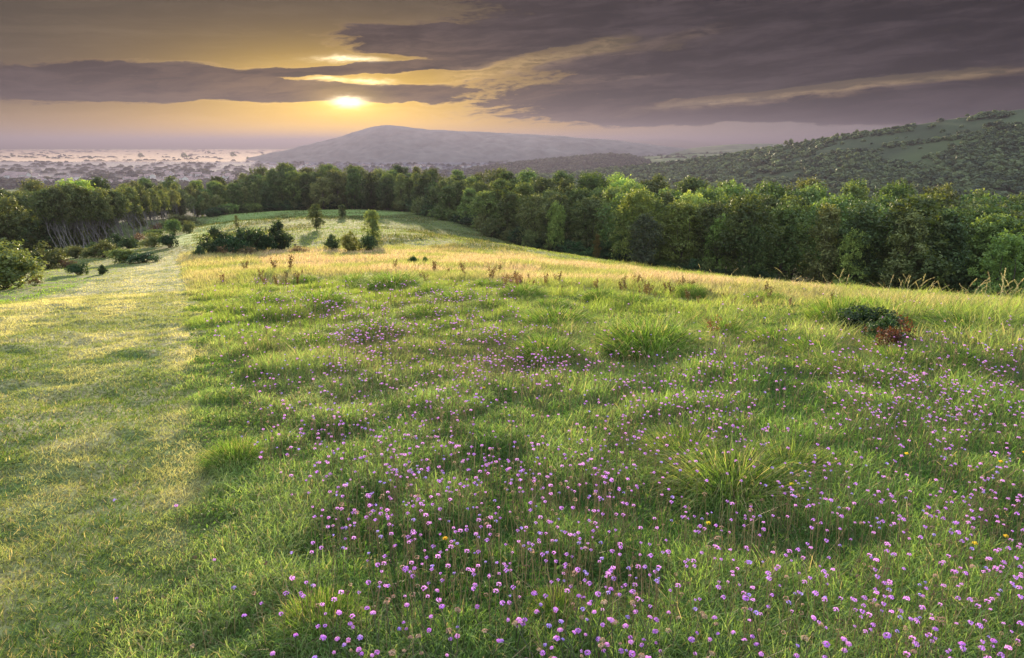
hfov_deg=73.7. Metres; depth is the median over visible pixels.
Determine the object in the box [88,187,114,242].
tree
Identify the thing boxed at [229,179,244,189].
tree
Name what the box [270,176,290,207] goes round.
tree
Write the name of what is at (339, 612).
scabious flower
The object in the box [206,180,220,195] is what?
tree
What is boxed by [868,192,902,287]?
tree
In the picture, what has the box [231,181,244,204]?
tree
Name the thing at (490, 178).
tree
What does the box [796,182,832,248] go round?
tree
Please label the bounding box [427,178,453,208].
tree
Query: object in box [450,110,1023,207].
hillside scrub
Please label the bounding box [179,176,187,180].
house
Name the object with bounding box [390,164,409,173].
tree
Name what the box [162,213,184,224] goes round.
bush
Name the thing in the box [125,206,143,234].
tree
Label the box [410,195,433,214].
bush
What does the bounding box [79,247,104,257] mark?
bush
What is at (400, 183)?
tree
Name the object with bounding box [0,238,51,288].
bush
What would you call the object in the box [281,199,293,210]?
bush
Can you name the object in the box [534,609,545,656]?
scabious flower
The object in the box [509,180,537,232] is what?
tree
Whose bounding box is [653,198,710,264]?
tree
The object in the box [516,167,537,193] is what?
tree
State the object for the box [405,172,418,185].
tree
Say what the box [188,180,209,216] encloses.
tree
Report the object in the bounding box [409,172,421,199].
tree
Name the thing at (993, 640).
scabious flower
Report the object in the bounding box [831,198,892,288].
tree
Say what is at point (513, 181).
tree
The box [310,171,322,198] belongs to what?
tree
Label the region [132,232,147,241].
bush
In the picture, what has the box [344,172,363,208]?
tree
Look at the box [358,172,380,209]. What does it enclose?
tree
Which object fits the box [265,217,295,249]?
bush
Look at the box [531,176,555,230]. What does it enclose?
tree
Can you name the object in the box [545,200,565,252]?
tree
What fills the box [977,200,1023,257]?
tree
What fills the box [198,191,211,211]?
tree
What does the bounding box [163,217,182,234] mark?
bush
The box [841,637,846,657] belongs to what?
scabious flower
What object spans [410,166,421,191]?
tree
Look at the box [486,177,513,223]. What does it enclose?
tree
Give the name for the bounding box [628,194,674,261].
tree
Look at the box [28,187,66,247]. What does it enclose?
tree
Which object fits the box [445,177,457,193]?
tree
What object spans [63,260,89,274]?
bush
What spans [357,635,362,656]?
scabious flower
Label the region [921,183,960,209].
tree
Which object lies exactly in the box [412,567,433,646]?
scabious flower
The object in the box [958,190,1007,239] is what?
tree
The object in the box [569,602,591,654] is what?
scabious flower
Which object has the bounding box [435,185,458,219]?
tree
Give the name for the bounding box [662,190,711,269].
tree
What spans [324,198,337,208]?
bush
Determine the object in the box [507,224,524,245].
bush
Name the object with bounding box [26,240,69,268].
bush
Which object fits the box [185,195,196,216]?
tree
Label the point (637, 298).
grass tussock
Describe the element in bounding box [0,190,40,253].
tree
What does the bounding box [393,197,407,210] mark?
bush
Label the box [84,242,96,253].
bush
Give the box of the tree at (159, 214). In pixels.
[154,188,170,218]
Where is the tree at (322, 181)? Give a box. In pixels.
[307,176,335,208]
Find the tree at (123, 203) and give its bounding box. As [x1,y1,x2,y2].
[110,188,131,238]
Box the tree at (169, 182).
[162,180,183,216]
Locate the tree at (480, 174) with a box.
[475,171,486,187]
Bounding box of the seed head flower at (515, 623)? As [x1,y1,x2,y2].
[512,620,533,657]
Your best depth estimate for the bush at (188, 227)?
105.27 m
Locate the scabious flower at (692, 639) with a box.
[688,637,695,657]
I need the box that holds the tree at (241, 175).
[238,172,247,181]
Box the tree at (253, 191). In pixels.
[247,182,261,211]
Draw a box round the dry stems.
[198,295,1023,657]
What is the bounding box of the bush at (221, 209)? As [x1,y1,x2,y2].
[207,207,228,215]
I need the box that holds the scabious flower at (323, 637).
[317,635,325,654]
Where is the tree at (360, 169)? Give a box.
[342,165,366,177]
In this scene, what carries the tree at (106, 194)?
on the ground at (120, 154)
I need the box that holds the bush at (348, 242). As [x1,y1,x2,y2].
[340,231,361,252]
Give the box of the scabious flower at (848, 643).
[844,641,851,657]
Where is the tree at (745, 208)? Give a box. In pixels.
[712,192,788,275]
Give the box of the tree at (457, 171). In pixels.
[450,169,465,179]
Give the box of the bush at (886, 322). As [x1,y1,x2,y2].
[858,313,912,340]
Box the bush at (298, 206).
[295,200,305,209]
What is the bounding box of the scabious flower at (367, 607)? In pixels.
[364,606,368,652]
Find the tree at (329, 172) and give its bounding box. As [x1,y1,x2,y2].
[318,168,347,201]
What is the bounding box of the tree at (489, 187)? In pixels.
[479,185,502,214]
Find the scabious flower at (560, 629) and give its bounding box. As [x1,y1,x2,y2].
[557,628,563,657]
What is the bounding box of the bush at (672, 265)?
[662,262,686,269]
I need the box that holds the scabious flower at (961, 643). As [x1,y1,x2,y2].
[958,641,966,657]
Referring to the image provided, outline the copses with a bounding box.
[0,148,285,160]
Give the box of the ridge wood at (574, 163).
[465,152,651,174]
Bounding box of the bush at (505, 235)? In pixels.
[499,225,516,240]
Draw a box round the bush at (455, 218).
[448,213,464,223]
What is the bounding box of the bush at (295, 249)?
[287,245,308,251]
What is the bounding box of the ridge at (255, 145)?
[0,143,311,147]
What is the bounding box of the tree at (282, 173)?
[278,170,292,200]
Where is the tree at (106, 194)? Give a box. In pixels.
[88,187,115,239]
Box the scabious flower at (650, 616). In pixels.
[639,615,652,657]
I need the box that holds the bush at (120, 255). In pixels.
[103,247,141,263]
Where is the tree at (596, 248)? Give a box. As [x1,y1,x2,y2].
[593,233,601,257]
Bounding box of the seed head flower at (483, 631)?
[482,629,523,657]
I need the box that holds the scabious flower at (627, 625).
[623,623,636,657]
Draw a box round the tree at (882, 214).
[835,200,892,287]
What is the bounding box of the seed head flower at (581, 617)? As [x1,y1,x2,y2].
[578,615,583,657]
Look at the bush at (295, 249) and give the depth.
56.88 m
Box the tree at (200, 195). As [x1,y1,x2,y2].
[195,189,215,210]
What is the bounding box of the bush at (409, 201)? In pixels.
[402,198,411,211]
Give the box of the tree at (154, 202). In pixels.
[141,187,162,229]
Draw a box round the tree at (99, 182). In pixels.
[86,176,114,224]
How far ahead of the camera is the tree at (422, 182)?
173.79 m
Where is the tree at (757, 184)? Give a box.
[751,178,779,254]
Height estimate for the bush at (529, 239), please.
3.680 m
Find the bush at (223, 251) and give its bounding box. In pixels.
[216,244,235,254]
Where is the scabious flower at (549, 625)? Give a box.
[546,623,574,657]
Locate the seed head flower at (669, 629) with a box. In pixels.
[665,628,685,656]
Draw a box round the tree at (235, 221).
[234,215,239,226]
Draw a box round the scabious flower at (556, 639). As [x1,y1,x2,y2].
[553,635,564,657]
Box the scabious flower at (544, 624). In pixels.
[539,603,548,657]
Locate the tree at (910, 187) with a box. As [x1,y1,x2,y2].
[881,178,917,198]
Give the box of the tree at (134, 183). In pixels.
[128,180,144,225]
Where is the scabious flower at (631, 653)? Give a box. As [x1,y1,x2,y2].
[629,650,635,657]
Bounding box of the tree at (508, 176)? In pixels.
[498,170,515,188]
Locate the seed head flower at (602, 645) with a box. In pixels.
[598,643,608,656]
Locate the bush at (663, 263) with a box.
[657,260,672,266]
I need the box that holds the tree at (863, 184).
[836,177,869,201]
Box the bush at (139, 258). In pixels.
[123,251,166,263]
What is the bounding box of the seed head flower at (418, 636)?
[415,634,426,657]
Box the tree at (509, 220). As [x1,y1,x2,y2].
[496,192,526,231]
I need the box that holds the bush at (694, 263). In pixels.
[680,258,703,271]
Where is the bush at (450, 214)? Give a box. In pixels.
[443,207,460,220]
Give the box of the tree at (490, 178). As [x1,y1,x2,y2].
[482,165,516,189]
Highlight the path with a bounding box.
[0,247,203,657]
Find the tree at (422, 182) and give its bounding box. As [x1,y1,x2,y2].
[409,173,434,200]
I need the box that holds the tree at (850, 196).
[806,192,863,282]
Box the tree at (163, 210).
[157,197,169,219]
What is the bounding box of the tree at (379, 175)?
[373,172,387,193]
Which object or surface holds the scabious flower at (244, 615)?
on the ground at (120, 154)
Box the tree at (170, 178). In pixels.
[156,175,185,216]
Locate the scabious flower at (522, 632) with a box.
[518,618,526,656]
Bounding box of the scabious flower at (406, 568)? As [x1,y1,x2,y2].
[402,566,432,647]
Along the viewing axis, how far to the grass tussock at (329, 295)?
14.31 m
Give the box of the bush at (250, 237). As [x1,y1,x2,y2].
[224,226,271,250]
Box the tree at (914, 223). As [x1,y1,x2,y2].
[876,206,934,290]
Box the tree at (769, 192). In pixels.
[727,188,779,267]
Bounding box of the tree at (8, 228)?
[0,193,45,253]
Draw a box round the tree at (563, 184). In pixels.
[557,177,572,234]
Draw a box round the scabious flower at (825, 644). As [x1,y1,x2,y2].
[822,641,830,657]
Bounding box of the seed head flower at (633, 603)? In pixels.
[629,600,653,657]
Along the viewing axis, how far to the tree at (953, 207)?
90.38 m
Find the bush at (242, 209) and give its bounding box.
[235,204,249,212]
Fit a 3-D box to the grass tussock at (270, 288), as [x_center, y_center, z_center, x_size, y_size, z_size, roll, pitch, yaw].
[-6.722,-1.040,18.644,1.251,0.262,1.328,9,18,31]
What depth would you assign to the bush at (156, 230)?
106.74 m
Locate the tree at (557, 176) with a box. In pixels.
[551,170,576,193]
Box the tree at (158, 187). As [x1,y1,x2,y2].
[153,184,169,217]
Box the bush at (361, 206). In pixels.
[356,200,368,208]
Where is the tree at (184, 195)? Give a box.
[168,189,194,217]
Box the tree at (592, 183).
[568,172,602,237]
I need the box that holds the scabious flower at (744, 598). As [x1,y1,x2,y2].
[742,595,760,657]
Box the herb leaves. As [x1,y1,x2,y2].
[186,295,1023,657]
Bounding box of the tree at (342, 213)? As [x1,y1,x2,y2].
[338,204,346,217]
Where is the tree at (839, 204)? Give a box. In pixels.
[798,193,853,283]
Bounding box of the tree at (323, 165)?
[315,163,328,174]
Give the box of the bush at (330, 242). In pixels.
[323,233,340,249]
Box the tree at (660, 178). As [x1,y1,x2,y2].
[652,173,669,188]
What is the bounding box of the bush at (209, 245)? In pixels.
[196,226,234,253]
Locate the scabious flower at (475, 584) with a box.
[473,583,481,642]
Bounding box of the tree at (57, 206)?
[38,186,75,247]
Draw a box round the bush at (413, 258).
[407,255,418,262]
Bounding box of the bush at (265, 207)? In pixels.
[261,201,273,210]
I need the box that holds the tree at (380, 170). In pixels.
[374,166,390,175]
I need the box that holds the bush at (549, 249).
[541,239,553,251]
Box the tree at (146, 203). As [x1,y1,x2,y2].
[131,185,154,229]
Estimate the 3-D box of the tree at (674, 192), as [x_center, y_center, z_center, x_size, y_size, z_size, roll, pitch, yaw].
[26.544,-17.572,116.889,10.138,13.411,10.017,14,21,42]
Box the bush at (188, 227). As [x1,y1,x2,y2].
[181,220,195,233]
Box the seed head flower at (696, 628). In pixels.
[686,611,704,654]
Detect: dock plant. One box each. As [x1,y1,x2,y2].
[256,268,263,278]
[269,256,277,269]
[287,252,293,268]
[432,259,436,270]
[486,266,494,277]
[502,273,508,283]
[553,270,561,281]
[633,274,641,284]
[644,283,651,295]
[677,275,687,285]
[685,288,690,301]
[706,315,721,334]
[764,281,773,292]
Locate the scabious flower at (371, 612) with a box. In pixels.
[370,611,380,657]
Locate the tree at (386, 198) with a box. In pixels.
[375,176,395,209]
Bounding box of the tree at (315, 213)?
[305,204,325,230]
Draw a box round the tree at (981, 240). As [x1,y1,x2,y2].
[945,211,1021,294]
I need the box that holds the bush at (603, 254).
[585,241,612,258]
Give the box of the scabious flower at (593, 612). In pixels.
[590,610,595,654]
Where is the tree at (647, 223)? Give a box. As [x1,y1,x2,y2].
[627,212,666,265]
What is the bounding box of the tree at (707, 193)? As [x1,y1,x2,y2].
[685,185,728,265]
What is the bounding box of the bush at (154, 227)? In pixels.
[148,223,163,229]
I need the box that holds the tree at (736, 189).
[715,180,750,256]
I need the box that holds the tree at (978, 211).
[950,201,1015,291]
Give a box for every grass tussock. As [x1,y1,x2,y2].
[189,302,230,310]
[190,430,276,478]
[210,289,291,306]
[251,286,283,292]
[259,571,387,657]
[266,286,358,311]
[270,329,353,352]
[287,274,324,283]
[308,323,348,334]
[328,314,421,340]
[329,272,373,285]
[349,269,431,291]
[349,300,394,312]
[392,300,463,320]
[408,282,460,296]
[412,285,500,305]
[438,304,488,318]
[456,323,544,347]
[458,295,521,310]
[463,277,509,288]
[489,281,553,300]
[497,301,612,331]
[499,329,602,367]
[514,578,600,634]
[521,295,582,310]
[575,286,622,302]
[579,312,731,362]
[609,291,664,307]
[610,423,871,544]
[613,416,753,473]
[668,282,709,298]
[687,314,768,340]
[700,351,759,372]
[723,425,871,492]
[727,320,827,349]
[730,308,789,325]
[742,288,788,302]
[769,332,862,358]
[777,316,803,324]
[779,346,857,369]
[788,293,886,327]
[803,345,929,388]
[840,291,923,310]
[846,332,926,351]
[852,342,936,371]
[889,344,1021,380]
[892,305,1023,346]
[902,339,1013,372]
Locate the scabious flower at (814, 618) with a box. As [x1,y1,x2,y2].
[792,615,815,657]
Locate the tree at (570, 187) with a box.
[563,183,579,238]
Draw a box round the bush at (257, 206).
[248,202,262,211]
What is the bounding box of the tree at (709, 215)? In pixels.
[683,201,734,269]
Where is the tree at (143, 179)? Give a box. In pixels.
[137,177,156,218]
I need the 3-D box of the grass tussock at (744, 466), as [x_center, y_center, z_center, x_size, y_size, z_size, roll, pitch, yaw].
[1.371,0.923,4.286,1.636,0.352,1.588,0,15,0]
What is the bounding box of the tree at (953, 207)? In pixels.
[921,204,971,292]
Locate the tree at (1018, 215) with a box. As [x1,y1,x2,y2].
[981,207,1023,279]
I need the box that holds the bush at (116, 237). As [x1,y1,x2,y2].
[105,233,123,248]
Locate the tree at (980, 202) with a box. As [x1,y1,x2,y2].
[958,193,994,253]
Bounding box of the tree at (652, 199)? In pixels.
[618,189,663,249]
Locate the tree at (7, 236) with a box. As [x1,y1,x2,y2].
[0,221,11,242]
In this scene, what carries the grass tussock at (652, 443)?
on the ground at (120, 154)
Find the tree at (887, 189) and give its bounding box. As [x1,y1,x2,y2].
[872,180,912,218]
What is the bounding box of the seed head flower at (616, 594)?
[615,593,622,641]
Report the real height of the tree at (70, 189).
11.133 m
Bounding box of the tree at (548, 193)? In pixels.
[528,187,567,240]
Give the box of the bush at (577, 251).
[569,246,587,255]
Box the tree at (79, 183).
[55,177,102,245]
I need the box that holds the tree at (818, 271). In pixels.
[799,201,845,284]
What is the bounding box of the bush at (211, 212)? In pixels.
[200,208,222,216]
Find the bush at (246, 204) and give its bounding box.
[243,201,255,212]
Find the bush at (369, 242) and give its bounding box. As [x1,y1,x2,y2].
[358,233,378,250]
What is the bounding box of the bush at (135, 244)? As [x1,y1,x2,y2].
[117,239,141,248]
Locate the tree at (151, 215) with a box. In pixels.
[145,206,158,227]
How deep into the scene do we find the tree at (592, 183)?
135.07 m
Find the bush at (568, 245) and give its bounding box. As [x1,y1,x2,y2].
[555,239,584,253]
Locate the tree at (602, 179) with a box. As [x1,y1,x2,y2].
[578,171,610,195]
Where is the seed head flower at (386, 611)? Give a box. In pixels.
[374,594,395,651]
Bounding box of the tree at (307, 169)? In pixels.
[298,166,321,179]
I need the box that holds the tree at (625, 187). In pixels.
[603,179,649,241]
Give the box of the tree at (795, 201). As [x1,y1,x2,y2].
[772,194,816,279]
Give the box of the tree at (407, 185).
[398,178,412,199]
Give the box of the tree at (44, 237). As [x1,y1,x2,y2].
[16,191,73,250]
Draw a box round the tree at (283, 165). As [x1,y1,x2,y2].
[275,162,291,173]
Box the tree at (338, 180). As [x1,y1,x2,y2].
[320,170,351,206]
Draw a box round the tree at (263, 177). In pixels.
[259,175,275,189]
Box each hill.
[248,125,685,163]
[574,109,1023,194]
[620,139,725,148]
[641,154,718,163]
[664,144,785,155]
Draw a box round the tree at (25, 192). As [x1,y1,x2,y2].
[19,190,56,245]
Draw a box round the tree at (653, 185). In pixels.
[632,177,670,197]
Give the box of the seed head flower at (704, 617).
[702,614,724,657]
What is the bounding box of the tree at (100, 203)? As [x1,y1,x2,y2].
[88,189,111,239]
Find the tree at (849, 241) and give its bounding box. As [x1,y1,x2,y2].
[831,227,877,285]
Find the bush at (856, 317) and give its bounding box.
[830,303,913,333]
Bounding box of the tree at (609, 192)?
[593,184,626,249]
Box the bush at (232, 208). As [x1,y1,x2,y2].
[219,202,239,213]
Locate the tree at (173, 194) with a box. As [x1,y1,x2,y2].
[165,188,180,214]
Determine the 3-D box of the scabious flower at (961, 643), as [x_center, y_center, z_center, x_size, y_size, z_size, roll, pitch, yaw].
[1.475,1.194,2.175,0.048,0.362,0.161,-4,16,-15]
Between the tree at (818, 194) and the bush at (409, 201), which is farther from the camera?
the bush at (409, 201)
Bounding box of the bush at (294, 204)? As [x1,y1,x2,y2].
[288,200,297,209]
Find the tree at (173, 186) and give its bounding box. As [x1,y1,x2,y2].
[169,183,180,213]
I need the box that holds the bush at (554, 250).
[551,238,567,251]
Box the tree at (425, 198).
[422,185,442,213]
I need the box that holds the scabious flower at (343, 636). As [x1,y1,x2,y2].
[334,622,352,657]
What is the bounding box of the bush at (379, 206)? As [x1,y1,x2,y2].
[373,200,387,209]
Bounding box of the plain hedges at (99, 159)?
[0,150,507,163]
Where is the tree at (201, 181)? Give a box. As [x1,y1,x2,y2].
[187,179,204,215]
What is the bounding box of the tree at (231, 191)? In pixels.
[221,183,244,211]
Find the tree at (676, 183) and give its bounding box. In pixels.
[670,179,705,194]
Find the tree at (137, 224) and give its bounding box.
[125,211,147,228]
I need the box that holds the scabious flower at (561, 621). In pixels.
[558,619,575,657]
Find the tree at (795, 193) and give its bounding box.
[772,187,817,279]
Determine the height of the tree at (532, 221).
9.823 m
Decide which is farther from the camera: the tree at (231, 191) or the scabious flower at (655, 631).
the tree at (231, 191)
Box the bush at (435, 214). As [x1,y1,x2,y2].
[427,207,454,219]
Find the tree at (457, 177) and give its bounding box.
[447,174,466,193]
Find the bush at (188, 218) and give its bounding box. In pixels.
[176,214,199,223]
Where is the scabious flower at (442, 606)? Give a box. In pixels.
[439,604,453,657]
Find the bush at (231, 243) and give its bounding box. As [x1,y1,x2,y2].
[211,235,248,254]
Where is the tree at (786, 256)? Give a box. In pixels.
[753,200,812,280]
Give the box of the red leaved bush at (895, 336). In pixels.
[872,313,916,348]
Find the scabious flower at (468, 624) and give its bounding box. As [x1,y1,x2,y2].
[457,604,479,654]
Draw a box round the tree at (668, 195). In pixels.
[658,190,677,260]
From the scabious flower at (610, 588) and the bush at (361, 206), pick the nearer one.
the scabious flower at (610, 588)
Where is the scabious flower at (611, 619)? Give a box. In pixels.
[607,617,614,657]
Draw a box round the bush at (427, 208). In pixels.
[420,202,441,216]
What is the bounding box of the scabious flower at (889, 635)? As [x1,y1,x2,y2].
[883,632,899,657]
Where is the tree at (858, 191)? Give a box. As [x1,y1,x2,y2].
[838,182,870,227]
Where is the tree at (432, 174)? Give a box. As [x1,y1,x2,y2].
[422,170,439,196]
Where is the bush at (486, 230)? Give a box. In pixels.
[476,215,503,236]
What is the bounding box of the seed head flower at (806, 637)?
[801,635,808,657]
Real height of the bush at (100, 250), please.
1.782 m
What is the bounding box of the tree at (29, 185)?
[14,176,46,193]
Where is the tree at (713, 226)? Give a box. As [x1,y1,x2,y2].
[700,213,737,272]
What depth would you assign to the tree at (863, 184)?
126.46 m
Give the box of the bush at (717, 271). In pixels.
[713,269,735,275]
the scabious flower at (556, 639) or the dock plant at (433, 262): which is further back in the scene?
the dock plant at (433, 262)
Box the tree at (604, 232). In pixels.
[593,191,638,254]
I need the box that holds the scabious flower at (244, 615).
[242,614,261,657]
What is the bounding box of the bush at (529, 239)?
[521,228,540,247]
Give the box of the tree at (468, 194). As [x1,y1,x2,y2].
[457,187,479,220]
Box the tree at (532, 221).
[515,192,550,245]
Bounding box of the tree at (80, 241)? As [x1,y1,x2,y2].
[61,218,89,247]
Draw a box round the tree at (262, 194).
[258,186,274,210]
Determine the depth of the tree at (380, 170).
222.38 m
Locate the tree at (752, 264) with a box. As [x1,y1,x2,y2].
[736,224,768,277]
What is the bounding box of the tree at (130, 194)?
[116,186,142,235]
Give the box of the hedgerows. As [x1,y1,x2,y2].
[639,151,726,162]
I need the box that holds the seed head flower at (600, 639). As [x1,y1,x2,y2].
[599,637,605,657]
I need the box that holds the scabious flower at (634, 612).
[627,610,637,655]
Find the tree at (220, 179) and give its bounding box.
[210,175,226,203]
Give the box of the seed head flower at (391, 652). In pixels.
[378,649,395,657]
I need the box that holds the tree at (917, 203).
[858,190,960,291]
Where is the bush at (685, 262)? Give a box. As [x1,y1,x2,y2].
[674,258,689,267]
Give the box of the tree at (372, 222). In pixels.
[361,209,381,239]
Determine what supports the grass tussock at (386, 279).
on the ground at (120, 154)
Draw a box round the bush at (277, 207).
[272,202,288,210]
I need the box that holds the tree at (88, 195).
[74,186,99,244]
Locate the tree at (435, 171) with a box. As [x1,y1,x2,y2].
[422,167,447,202]
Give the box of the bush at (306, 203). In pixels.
[298,200,310,209]
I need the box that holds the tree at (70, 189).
[47,183,88,248]
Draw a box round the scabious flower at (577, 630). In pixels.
[575,628,584,657]
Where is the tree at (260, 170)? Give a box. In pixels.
[249,165,268,180]
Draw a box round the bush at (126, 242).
[118,235,136,248]
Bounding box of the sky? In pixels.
[0,0,1023,145]
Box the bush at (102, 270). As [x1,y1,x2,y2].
[97,264,108,274]
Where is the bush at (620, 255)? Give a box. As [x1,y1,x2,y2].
[612,249,630,262]
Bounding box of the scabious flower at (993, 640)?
[987,638,996,657]
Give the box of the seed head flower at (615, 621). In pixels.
[598,619,618,657]
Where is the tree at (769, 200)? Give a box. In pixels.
[746,194,779,271]
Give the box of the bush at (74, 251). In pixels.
[66,245,85,258]
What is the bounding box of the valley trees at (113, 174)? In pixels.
[0,159,518,189]
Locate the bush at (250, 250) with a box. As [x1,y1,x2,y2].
[237,246,256,253]
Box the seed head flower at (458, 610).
[455,607,460,657]
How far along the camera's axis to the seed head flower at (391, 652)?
2.33 m
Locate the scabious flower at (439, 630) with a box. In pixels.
[429,615,454,657]
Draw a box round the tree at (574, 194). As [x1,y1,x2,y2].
[563,186,604,245]
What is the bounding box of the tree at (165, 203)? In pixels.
[155,189,172,220]
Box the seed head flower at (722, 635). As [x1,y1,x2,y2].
[714,622,733,657]
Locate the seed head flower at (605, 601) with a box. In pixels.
[594,599,607,657]
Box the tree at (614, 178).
[601,172,636,187]
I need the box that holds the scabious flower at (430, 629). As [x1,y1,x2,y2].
[427,628,437,656]
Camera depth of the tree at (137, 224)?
142.69 m
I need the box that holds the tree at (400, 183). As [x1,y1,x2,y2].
[393,173,408,210]
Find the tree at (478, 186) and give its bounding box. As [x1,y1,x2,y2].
[469,180,491,213]
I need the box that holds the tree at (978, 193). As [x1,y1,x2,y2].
[966,188,991,200]
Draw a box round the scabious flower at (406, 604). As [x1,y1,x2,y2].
[404,603,410,654]
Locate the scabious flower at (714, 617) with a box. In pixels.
[708,615,716,655]
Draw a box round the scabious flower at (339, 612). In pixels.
[329,610,341,656]
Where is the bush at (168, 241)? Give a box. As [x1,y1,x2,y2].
[156,231,179,247]
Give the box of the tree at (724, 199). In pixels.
[695,191,744,274]
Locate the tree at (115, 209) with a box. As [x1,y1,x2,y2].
[105,188,123,241]
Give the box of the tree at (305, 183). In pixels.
[295,172,316,206]
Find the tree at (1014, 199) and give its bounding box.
[997,192,1023,211]
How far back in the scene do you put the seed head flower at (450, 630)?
2.42 m
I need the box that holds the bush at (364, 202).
[361,196,374,209]
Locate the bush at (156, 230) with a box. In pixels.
[142,228,167,236]
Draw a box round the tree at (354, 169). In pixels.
[344,167,366,199]
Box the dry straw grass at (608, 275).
[181,242,1023,309]
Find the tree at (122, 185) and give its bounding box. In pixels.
[115,183,130,224]
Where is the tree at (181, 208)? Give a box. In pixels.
[169,193,189,217]
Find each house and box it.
[2,172,31,177]
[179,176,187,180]
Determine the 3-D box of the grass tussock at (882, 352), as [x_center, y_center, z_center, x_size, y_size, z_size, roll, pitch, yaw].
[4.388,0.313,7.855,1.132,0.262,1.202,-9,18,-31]
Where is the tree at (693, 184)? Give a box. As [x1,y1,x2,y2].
[676,174,710,224]
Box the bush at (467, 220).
[459,213,477,225]
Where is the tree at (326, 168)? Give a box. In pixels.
[320,163,343,190]
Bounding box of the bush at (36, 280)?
[25,277,42,285]
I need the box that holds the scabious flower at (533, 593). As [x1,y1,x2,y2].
[514,591,536,657]
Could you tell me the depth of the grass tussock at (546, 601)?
2.93 m
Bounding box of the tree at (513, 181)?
[500,179,525,212]
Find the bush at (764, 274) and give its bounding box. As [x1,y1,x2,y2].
[745,270,779,280]
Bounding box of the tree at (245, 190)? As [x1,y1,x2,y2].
[239,186,251,204]
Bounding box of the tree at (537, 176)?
[528,175,556,213]
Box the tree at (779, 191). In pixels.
[755,181,792,203]
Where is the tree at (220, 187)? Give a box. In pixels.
[210,184,229,206]
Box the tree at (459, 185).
[451,179,469,212]
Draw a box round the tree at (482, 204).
[466,189,502,227]
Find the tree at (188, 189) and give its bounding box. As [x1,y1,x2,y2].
[183,184,197,216]
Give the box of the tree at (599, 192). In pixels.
[588,186,608,225]
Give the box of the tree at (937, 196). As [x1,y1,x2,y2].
[914,189,969,245]
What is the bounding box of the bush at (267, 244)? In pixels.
[256,234,277,251]
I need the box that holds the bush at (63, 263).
[57,258,76,268]
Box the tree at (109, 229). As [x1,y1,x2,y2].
[100,217,121,235]
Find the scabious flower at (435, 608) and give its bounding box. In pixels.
[430,589,438,638]
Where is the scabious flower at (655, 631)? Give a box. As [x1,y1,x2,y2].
[652,629,661,655]
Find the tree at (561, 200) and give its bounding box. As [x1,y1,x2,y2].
[540,194,572,242]
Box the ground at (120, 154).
[0,148,1023,657]
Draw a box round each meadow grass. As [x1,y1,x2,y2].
[0,209,1023,417]
[88,364,1023,657]
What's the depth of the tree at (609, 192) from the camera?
113.26 m
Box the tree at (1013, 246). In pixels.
[962,228,1023,297]
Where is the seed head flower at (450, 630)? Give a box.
[433,627,451,656]
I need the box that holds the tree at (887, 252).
[876,199,913,287]
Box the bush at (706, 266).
[697,258,714,271]
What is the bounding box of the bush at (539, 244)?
[531,236,549,248]
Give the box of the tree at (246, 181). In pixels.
[243,175,259,198]
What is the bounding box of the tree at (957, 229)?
[916,205,979,293]
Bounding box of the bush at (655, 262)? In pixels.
[635,257,660,266]
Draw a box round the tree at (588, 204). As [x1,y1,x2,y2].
[568,194,614,249]
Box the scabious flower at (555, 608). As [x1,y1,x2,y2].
[553,607,565,651]
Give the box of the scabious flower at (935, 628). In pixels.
[926,626,938,657]
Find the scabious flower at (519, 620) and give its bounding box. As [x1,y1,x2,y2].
[515,617,522,651]
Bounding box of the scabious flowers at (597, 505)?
[113,277,1023,657]
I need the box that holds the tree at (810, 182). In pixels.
[784,175,826,266]
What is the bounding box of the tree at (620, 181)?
[605,177,635,201]
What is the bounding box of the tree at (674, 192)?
[655,187,688,255]
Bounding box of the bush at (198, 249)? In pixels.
[190,245,204,254]
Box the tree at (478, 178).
[471,175,486,186]
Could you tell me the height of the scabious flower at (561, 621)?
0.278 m
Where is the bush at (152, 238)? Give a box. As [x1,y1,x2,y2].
[137,231,163,248]
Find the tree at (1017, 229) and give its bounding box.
[985,216,1023,296]
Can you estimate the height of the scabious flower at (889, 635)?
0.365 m
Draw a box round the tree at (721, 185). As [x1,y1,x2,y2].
[714,179,741,195]
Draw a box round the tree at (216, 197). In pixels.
[209,194,223,207]
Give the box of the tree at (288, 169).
[279,165,302,201]
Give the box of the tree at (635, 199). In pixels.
[608,186,663,260]
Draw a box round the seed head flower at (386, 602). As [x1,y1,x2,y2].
[383,600,390,649]
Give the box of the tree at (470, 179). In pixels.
[463,175,477,196]
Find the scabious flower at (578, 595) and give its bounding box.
[570,594,580,657]
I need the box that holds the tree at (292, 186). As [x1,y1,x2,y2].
[280,170,303,206]
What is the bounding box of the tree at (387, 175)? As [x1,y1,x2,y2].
[382,173,396,200]
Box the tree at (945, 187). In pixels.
[936,183,958,204]
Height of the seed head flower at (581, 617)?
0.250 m
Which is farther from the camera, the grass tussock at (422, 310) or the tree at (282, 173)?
the tree at (282, 173)
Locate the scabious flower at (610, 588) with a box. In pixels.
[596,587,613,655]
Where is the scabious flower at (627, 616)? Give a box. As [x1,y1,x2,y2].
[590,615,629,657]
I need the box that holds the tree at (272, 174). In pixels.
[264,168,278,200]
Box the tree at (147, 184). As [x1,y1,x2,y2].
[139,181,157,219]
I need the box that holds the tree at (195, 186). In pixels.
[189,182,201,216]
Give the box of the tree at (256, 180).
[247,178,263,202]
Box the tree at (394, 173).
[386,169,398,195]
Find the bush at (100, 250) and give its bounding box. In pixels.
[86,239,115,257]
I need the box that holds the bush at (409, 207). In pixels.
[404,202,412,211]
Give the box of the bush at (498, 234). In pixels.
[491,223,511,238]
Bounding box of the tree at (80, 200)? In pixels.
[59,182,92,246]
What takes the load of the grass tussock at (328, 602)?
on the ground at (120, 154)

